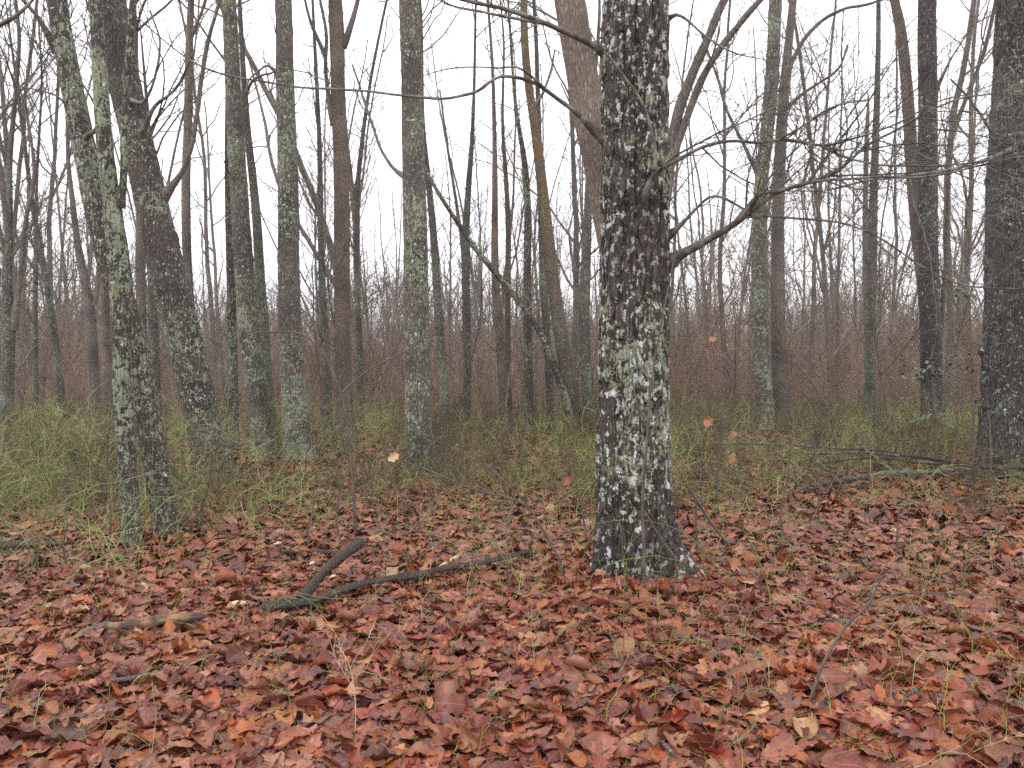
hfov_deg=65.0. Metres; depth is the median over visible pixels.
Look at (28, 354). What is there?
bare tree
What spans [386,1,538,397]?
bare tree
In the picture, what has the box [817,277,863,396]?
sapling
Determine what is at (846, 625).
cane
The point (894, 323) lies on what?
bare tree
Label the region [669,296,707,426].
sapling
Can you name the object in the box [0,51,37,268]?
bare tree
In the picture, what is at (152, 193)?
leaning tree
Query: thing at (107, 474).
sapling
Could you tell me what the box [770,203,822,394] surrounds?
bare tree
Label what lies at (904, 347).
sapling
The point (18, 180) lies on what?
bare tree
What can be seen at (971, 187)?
bare tree
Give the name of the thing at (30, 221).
bare tree
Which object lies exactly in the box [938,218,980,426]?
sapling
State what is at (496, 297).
tree
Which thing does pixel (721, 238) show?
bare tree
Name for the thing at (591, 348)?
sapling
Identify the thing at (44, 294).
bare tree
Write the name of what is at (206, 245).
bare tree
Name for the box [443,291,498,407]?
sapling
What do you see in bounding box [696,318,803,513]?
sapling
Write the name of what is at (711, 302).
bare tree
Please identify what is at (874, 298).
sapling
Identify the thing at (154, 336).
tree
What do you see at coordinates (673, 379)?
understory thicket
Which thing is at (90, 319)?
tree
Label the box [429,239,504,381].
bare tree
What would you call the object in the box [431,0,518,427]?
tree
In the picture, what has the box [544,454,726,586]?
briar cane
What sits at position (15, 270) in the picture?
sapling
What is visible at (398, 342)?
sapling
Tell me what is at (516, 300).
sapling
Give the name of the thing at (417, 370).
tree
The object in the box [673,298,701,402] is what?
sapling
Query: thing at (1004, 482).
fallen branch
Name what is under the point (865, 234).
snag
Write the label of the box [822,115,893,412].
bare tree
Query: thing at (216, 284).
bare tree
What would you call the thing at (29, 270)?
bare tree
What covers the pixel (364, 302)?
bare tree
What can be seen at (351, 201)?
bare tree
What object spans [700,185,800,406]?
bare tree
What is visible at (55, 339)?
tree
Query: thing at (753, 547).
briar cane
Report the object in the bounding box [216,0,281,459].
tree
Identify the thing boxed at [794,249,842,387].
bare tree
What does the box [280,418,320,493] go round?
sapling
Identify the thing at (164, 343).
sapling
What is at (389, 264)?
bare tree
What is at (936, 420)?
holly sapling
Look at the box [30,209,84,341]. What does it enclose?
bare tree
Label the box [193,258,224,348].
sapling
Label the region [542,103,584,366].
bare tree
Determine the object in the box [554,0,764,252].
forked tree
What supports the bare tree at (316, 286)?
on the ground
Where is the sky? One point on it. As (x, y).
(264, 34)
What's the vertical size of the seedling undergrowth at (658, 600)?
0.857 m
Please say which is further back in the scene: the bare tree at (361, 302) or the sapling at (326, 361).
the bare tree at (361, 302)
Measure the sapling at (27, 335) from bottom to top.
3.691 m
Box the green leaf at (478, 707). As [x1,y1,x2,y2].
[473,705,480,711]
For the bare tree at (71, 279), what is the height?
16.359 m
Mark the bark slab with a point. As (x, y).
(148, 621)
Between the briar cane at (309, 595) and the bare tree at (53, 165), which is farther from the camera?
the bare tree at (53, 165)
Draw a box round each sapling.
[0,223,78,417]
[12,473,104,565]
[14,258,69,377]
[16,339,46,392]
[78,278,157,550]
[90,281,225,438]
[134,226,181,414]
[148,261,204,431]
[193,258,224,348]
[198,260,225,378]
[206,307,227,409]
[223,205,437,534]
[257,121,363,449]
[266,289,280,420]
[267,71,396,423]
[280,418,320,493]
[297,466,330,545]
[300,257,332,430]
[302,451,375,548]
[364,165,454,431]
[377,430,563,575]
[398,62,580,437]
[426,70,569,450]
[429,288,491,420]
[432,117,527,424]
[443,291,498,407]
[449,268,503,410]
[479,475,552,590]
[513,281,568,410]
[533,256,579,375]
[558,450,594,539]
[561,259,600,417]
[569,316,592,397]
[576,147,683,360]
[592,238,713,586]
[669,240,707,413]
[669,281,709,418]
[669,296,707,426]
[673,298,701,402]
[685,484,731,549]
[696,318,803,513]
[712,202,767,435]
[726,208,822,378]
[733,240,843,435]
[740,304,771,386]
[760,436,812,539]
[785,400,855,523]
[801,273,840,396]
[805,245,891,409]
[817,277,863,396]
[842,223,914,426]
[845,244,962,421]
[849,531,912,617]
[853,490,934,561]
[876,193,914,365]
[892,345,970,477]
[899,309,918,407]
[934,364,994,499]
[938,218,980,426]
[953,444,1015,553]
[954,284,999,474]
[969,361,1018,484]
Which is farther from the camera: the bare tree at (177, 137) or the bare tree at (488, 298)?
the bare tree at (488, 298)
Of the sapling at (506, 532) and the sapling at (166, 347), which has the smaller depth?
the sapling at (506, 532)
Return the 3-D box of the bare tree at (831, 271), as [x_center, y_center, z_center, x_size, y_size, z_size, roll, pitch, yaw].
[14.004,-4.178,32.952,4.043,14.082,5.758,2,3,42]
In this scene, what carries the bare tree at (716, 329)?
on the ground
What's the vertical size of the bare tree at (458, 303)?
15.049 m
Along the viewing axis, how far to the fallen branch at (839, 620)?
4.21 m
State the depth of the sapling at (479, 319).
14.33 m
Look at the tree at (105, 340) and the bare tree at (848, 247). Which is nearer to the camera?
the tree at (105, 340)
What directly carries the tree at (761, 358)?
on the ground
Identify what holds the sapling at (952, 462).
on the ground
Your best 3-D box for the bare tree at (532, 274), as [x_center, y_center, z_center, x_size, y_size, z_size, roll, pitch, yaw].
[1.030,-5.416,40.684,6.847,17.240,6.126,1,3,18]
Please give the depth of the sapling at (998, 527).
5.75 m
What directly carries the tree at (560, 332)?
on the ground
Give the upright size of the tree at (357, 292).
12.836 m
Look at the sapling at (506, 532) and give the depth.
4.78 m
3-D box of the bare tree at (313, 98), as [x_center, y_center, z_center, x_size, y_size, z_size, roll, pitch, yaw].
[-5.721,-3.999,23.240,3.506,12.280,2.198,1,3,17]
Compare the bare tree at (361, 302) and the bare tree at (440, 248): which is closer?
the bare tree at (440, 248)
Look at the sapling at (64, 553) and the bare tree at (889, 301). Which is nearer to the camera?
the sapling at (64, 553)
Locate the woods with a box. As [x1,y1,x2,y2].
[0,203,983,418]
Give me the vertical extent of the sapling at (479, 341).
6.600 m
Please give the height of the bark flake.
0.027 m
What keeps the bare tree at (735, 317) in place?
on the ground
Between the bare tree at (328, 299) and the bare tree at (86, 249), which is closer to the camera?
the bare tree at (328, 299)
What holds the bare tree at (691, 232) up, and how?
on the ground
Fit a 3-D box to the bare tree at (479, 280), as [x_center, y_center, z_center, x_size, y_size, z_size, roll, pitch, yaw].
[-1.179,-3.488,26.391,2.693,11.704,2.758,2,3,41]
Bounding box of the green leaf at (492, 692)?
[487,689,494,699]
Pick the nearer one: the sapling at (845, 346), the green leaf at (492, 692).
the green leaf at (492, 692)
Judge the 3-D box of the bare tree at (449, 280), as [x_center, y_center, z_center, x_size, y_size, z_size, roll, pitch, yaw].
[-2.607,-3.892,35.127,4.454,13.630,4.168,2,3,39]
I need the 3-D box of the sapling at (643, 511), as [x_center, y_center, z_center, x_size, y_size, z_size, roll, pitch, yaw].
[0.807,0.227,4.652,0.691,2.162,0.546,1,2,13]
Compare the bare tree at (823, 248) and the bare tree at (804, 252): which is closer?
the bare tree at (823, 248)
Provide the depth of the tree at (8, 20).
4.90 m
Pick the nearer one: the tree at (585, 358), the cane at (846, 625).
the cane at (846, 625)
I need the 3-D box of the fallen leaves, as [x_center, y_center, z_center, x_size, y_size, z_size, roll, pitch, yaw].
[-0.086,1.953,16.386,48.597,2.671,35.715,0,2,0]
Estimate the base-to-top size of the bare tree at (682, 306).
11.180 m
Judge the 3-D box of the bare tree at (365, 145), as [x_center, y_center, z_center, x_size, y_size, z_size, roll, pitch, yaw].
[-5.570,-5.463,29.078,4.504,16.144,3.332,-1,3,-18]
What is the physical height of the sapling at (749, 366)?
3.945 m
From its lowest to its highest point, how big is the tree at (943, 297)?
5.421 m
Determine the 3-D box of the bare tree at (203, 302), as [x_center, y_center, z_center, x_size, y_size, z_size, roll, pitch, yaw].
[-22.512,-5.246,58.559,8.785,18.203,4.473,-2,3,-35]
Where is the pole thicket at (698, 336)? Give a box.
[0,108,985,425]
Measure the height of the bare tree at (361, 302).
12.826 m
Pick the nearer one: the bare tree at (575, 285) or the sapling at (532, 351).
the bare tree at (575, 285)
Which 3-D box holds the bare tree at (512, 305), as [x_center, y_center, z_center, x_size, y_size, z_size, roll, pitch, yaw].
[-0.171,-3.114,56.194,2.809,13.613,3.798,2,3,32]
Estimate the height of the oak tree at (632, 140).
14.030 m
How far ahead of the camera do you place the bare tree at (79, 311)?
54.62 m
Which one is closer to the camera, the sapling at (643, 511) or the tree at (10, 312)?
the sapling at (643, 511)
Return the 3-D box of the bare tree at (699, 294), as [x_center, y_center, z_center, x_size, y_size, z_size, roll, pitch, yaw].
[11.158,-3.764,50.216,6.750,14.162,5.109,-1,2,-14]
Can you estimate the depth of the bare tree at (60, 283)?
37.44 m
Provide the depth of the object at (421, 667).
3.10 m
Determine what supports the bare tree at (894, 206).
on the ground
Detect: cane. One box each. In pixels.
[2,492,88,579]
[212,584,375,725]
[263,532,384,622]
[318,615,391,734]
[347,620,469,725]
[438,468,516,615]
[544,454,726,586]
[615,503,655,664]
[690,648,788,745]
[709,474,819,598]
[809,548,1023,701]
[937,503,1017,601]
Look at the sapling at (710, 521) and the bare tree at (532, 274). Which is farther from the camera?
the bare tree at (532, 274)
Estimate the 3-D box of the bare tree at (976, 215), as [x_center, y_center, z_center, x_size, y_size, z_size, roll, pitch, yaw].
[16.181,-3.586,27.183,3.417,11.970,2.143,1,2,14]
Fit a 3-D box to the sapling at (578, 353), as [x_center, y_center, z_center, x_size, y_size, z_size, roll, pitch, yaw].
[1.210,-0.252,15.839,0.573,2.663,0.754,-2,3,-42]
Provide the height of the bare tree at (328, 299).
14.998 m
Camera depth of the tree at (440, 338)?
13.49 m
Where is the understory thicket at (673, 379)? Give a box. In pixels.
[0,250,982,429]
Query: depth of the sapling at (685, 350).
15.63 m
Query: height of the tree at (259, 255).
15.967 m
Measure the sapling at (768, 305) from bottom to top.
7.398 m
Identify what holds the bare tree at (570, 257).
on the ground
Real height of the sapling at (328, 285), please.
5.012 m
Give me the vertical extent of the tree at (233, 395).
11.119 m
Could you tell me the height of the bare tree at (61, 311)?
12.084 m
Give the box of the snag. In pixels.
[845,92,892,323]
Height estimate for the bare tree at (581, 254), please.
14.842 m
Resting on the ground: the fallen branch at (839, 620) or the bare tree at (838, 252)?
the bare tree at (838, 252)
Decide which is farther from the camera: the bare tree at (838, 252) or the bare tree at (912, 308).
the bare tree at (912, 308)
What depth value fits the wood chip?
4.57 m
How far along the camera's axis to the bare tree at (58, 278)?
60.52 m
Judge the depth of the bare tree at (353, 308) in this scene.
47.23 m
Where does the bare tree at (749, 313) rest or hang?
on the ground
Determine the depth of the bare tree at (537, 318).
59.00 m
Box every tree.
[0,0,56,27]
[0,0,80,436]
[0,0,87,410]
[0,0,89,426]
[0,0,89,435]
[0,0,103,441]
[0,0,148,402]
[0,0,153,411]
[0,0,181,539]
[0,1,83,381]
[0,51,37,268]
[0,75,65,406]
[0,179,72,413]
[0,255,54,369]
[2,143,76,396]
[12,31,123,410]
[13,2,119,416]
[15,269,55,395]
[24,90,132,373]
[27,0,223,417]
[27,240,63,330]
[30,205,135,344]
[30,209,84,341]
[31,239,100,396]
[33,0,129,445]
[38,233,85,373]
[40,201,84,387]
[46,5,218,392]
[54,241,85,334]
[63,0,256,351]
[66,0,149,547]
[66,167,193,375]
[67,202,110,328]
[69,0,179,339]
[71,258,100,369]
[78,0,243,483]
[99,147,180,406]
[116,0,1023,579]
[124,200,149,342]
[129,0,273,408]
[148,101,243,417]
[169,0,220,303]
[178,0,377,421]
[178,187,226,374]
[179,0,350,449]
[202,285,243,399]
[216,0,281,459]
[216,0,295,435]
[232,0,331,461]
[258,30,368,410]
[260,74,397,400]
[266,138,363,413]
[266,229,313,371]
[276,28,399,423]
[293,0,376,452]
[294,0,347,434]
[294,0,387,407]
[302,168,371,356]
[305,245,333,390]
[306,0,403,413]
[316,141,401,420]
[326,0,401,427]
[326,177,391,349]
[329,214,389,368]
[331,249,385,386]
[345,0,446,479]
[352,284,394,389]
[360,177,428,408]
[361,188,403,408]
[363,197,448,386]
[367,0,481,435]
[367,279,390,357]
[369,175,448,404]
[376,208,460,405]
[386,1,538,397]
[389,152,514,414]
[427,100,505,419]
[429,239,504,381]
[430,212,475,386]
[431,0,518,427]
[440,240,494,375]
[442,0,601,398]
[443,63,591,415]
[447,248,490,398]
[449,185,491,399]
[457,219,514,402]
[462,0,513,433]
[470,0,557,435]
[475,0,600,432]
[477,109,594,416]
[485,249,531,328]
[494,39,580,355]
[509,0,581,439]
[511,178,569,401]
[515,38,602,420]
[519,251,564,380]
[523,204,571,361]
[529,0,573,433]
[532,226,568,383]
[533,259,571,407]
[541,0,763,414]
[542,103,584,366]
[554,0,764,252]
[556,191,598,407]
[558,82,695,405]
[558,248,599,393]
[560,135,598,354]
[563,0,677,435]
[669,3,762,406]
[670,0,831,421]
[670,112,735,393]
[670,133,747,420]
[670,166,770,401]
[670,216,733,363]
[672,240,701,391]
[675,197,749,406]
[688,284,742,390]
[690,256,731,387]
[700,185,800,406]
[701,0,798,431]
[718,284,747,364]
[726,26,825,351]
[727,48,838,416]
[734,0,915,421]
[741,0,836,414]
[743,0,888,428]
[747,0,855,411]
[747,178,861,422]
[768,126,858,325]
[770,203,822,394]
[773,0,873,417]
[787,1,975,418]
[788,206,883,362]
[791,107,896,406]
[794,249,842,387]
[802,170,861,405]
[807,0,1023,476]
[818,73,940,347]
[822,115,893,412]
[846,0,900,430]
[846,267,886,394]
[848,0,994,422]
[850,221,911,416]
[862,11,990,360]
[868,0,962,317]
[883,282,907,386]
[884,137,984,410]
[902,0,993,443]
[918,209,984,371]
[938,114,984,354]
[943,0,994,422]
[945,157,984,387]
[951,170,985,392]
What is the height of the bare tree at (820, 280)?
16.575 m
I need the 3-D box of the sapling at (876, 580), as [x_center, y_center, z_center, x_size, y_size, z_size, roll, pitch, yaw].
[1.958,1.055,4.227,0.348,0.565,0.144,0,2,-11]
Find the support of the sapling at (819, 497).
on the ground
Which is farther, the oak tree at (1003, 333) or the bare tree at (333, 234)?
the bare tree at (333, 234)
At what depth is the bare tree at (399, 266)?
50.13 m
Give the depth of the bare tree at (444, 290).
39.75 m
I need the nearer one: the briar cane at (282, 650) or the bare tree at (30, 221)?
the briar cane at (282, 650)
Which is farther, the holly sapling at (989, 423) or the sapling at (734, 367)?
the sapling at (734, 367)
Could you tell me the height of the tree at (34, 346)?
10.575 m
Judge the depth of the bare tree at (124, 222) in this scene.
39.86 m
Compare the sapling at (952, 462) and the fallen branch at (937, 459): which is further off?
the fallen branch at (937, 459)
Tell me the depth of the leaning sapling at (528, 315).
12.91 m
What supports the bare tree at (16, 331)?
on the ground
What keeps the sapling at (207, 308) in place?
on the ground
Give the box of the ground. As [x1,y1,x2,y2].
[0,344,1021,765]
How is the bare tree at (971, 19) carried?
on the ground
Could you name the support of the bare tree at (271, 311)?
on the ground
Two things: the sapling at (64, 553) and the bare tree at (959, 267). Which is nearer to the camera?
the sapling at (64, 553)
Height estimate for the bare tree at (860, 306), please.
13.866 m
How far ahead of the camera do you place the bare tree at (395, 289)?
44.19 m
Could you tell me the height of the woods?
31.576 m
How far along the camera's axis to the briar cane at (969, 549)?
4.56 m
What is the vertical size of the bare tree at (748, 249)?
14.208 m
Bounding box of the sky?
[0,0,995,346]
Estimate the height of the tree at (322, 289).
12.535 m
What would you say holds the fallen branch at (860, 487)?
on the ground
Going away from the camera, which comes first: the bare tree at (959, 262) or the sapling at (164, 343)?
the sapling at (164, 343)
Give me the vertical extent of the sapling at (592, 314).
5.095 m
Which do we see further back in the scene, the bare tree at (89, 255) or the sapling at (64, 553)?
the bare tree at (89, 255)
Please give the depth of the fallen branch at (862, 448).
8.80 m
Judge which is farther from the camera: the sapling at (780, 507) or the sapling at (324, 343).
the sapling at (324, 343)
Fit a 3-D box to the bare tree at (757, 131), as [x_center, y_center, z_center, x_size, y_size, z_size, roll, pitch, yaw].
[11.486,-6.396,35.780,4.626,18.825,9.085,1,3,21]
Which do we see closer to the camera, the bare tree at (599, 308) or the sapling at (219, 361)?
the sapling at (219, 361)
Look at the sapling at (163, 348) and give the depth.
16.73 m
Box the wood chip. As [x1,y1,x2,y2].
[227,600,245,605]
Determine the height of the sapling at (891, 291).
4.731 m
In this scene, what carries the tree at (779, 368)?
on the ground
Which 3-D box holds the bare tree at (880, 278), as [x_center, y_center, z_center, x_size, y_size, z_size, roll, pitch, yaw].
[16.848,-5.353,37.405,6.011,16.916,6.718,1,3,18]
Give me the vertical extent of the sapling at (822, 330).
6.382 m
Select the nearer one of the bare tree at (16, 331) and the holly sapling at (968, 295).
the holly sapling at (968, 295)
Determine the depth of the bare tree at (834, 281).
62.65 m
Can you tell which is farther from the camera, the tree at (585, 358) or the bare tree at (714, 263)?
the bare tree at (714, 263)
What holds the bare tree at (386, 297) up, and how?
on the ground
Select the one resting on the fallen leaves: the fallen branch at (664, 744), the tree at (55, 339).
the fallen branch at (664, 744)
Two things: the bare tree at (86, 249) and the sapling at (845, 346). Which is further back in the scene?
the bare tree at (86, 249)
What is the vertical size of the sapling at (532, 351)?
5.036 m
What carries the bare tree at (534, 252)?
on the ground
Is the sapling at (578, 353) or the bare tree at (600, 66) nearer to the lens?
the sapling at (578, 353)
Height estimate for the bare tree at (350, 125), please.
11.956 m
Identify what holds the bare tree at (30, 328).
on the ground
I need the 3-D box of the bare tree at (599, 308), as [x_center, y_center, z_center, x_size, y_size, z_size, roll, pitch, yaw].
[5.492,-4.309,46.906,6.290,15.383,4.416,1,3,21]
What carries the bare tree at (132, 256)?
on the ground
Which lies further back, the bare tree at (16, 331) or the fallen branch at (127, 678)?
the bare tree at (16, 331)
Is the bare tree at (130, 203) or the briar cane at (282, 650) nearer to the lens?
the briar cane at (282, 650)
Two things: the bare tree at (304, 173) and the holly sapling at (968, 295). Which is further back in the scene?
the bare tree at (304, 173)
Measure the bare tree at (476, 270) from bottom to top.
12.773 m
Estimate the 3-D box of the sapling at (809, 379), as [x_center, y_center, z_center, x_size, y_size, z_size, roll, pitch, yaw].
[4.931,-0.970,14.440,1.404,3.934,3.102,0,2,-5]
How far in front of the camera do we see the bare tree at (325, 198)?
39.06 m
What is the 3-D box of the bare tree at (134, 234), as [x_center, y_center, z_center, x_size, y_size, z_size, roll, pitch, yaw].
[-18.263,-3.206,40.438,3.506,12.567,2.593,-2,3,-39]
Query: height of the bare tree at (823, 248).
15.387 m
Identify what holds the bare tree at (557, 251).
on the ground
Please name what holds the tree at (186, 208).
on the ground
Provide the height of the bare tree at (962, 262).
16.850 m
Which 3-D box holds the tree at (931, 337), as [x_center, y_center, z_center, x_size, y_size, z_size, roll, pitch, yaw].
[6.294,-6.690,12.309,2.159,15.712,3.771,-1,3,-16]
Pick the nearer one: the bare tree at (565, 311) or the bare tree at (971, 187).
the bare tree at (971, 187)
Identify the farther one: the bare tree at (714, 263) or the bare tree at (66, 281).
the bare tree at (714, 263)
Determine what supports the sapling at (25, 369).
on the ground
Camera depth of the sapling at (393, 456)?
5.13 m
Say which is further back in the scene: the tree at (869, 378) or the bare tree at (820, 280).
the bare tree at (820, 280)
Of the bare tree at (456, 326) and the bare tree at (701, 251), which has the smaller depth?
the bare tree at (701, 251)
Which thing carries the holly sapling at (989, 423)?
on the ground
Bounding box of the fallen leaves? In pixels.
[0,421,1023,767]
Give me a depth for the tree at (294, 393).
10.72 m
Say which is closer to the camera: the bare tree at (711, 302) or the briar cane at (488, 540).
the briar cane at (488, 540)
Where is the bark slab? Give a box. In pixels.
[102,612,208,629]
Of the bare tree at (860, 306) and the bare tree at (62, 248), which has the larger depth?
the bare tree at (860, 306)
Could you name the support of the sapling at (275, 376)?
on the ground
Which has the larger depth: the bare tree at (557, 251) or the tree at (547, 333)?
the bare tree at (557, 251)
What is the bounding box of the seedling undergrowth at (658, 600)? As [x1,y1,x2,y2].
[0,442,1023,767]
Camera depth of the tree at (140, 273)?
12.46 m
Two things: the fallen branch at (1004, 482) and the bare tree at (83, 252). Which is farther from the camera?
the bare tree at (83, 252)
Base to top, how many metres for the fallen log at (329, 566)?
0.261 m
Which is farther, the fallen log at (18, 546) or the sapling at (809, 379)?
the sapling at (809, 379)
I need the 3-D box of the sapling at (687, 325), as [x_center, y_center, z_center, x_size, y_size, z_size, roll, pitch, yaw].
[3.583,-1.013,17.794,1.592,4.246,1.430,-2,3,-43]
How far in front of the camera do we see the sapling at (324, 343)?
13.48 m
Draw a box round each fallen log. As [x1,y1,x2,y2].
[0,540,67,550]
[261,538,532,610]
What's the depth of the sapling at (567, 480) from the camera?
6.23 m
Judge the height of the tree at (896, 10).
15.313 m
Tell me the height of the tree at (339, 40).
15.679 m
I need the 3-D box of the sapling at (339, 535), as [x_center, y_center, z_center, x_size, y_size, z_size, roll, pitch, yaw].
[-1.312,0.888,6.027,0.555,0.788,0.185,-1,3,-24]
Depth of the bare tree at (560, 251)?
54.18 m
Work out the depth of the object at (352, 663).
3.07 m
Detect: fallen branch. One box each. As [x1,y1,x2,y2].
[104,673,150,681]
[180,518,202,521]
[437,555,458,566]
[659,739,674,755]
[722,432,1023,491]
[775,417,1023,476]
[796,455,886,494]
[827,617,853,624]
[966,473,1023,487]
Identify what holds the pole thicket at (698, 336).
on the ground
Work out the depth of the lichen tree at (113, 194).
5.88 m
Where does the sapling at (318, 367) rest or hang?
on the ground
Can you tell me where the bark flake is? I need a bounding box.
[902,687,918,700]
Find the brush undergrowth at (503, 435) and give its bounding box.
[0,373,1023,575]
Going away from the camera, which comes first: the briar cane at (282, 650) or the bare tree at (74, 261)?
the briar cane at (282, 650)
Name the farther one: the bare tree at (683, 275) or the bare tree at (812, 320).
the bare tree at (683, 275)
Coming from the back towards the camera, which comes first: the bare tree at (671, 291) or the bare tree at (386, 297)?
the bare tree at (386, 297)
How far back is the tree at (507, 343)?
14.19 m
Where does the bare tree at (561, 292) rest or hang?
on the ground
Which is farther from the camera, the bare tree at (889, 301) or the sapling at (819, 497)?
the bare tree at (889, 301)
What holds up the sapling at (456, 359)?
on the ground
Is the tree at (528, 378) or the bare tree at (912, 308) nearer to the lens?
the tree at (528, 378)
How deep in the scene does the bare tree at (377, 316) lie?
58.96 m
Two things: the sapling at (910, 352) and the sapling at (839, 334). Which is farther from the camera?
the sapling at (839, 334)
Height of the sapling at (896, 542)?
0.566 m
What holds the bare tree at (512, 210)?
on the ground
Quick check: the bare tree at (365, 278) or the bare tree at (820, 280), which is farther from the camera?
the bare tree at (365, 278)
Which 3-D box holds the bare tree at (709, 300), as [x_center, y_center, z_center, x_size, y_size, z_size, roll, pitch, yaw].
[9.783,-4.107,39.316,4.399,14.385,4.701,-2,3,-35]
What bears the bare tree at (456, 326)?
on the ground
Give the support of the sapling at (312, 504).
on the ground
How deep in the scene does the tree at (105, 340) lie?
12.14 m
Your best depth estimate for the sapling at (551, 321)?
15.82 m
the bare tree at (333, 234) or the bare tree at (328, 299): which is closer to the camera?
the bare tree at (333, 234)
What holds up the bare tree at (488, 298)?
on the ground
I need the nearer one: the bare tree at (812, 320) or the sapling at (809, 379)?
the sapling at (809, 379)
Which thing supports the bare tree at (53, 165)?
on the ground
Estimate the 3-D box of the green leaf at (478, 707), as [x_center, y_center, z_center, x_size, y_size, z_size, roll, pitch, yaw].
[-0.147,1.336,3.284,0.042,0.053,0.023,0,2,0]
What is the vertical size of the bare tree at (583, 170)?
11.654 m
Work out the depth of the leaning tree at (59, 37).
6.20 m
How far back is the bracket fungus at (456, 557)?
5.37 m
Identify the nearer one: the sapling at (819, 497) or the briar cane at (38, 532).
the briar cane at (38, 532)
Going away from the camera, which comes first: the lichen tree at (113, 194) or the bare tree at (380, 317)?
the lichen tree at (113, 194)

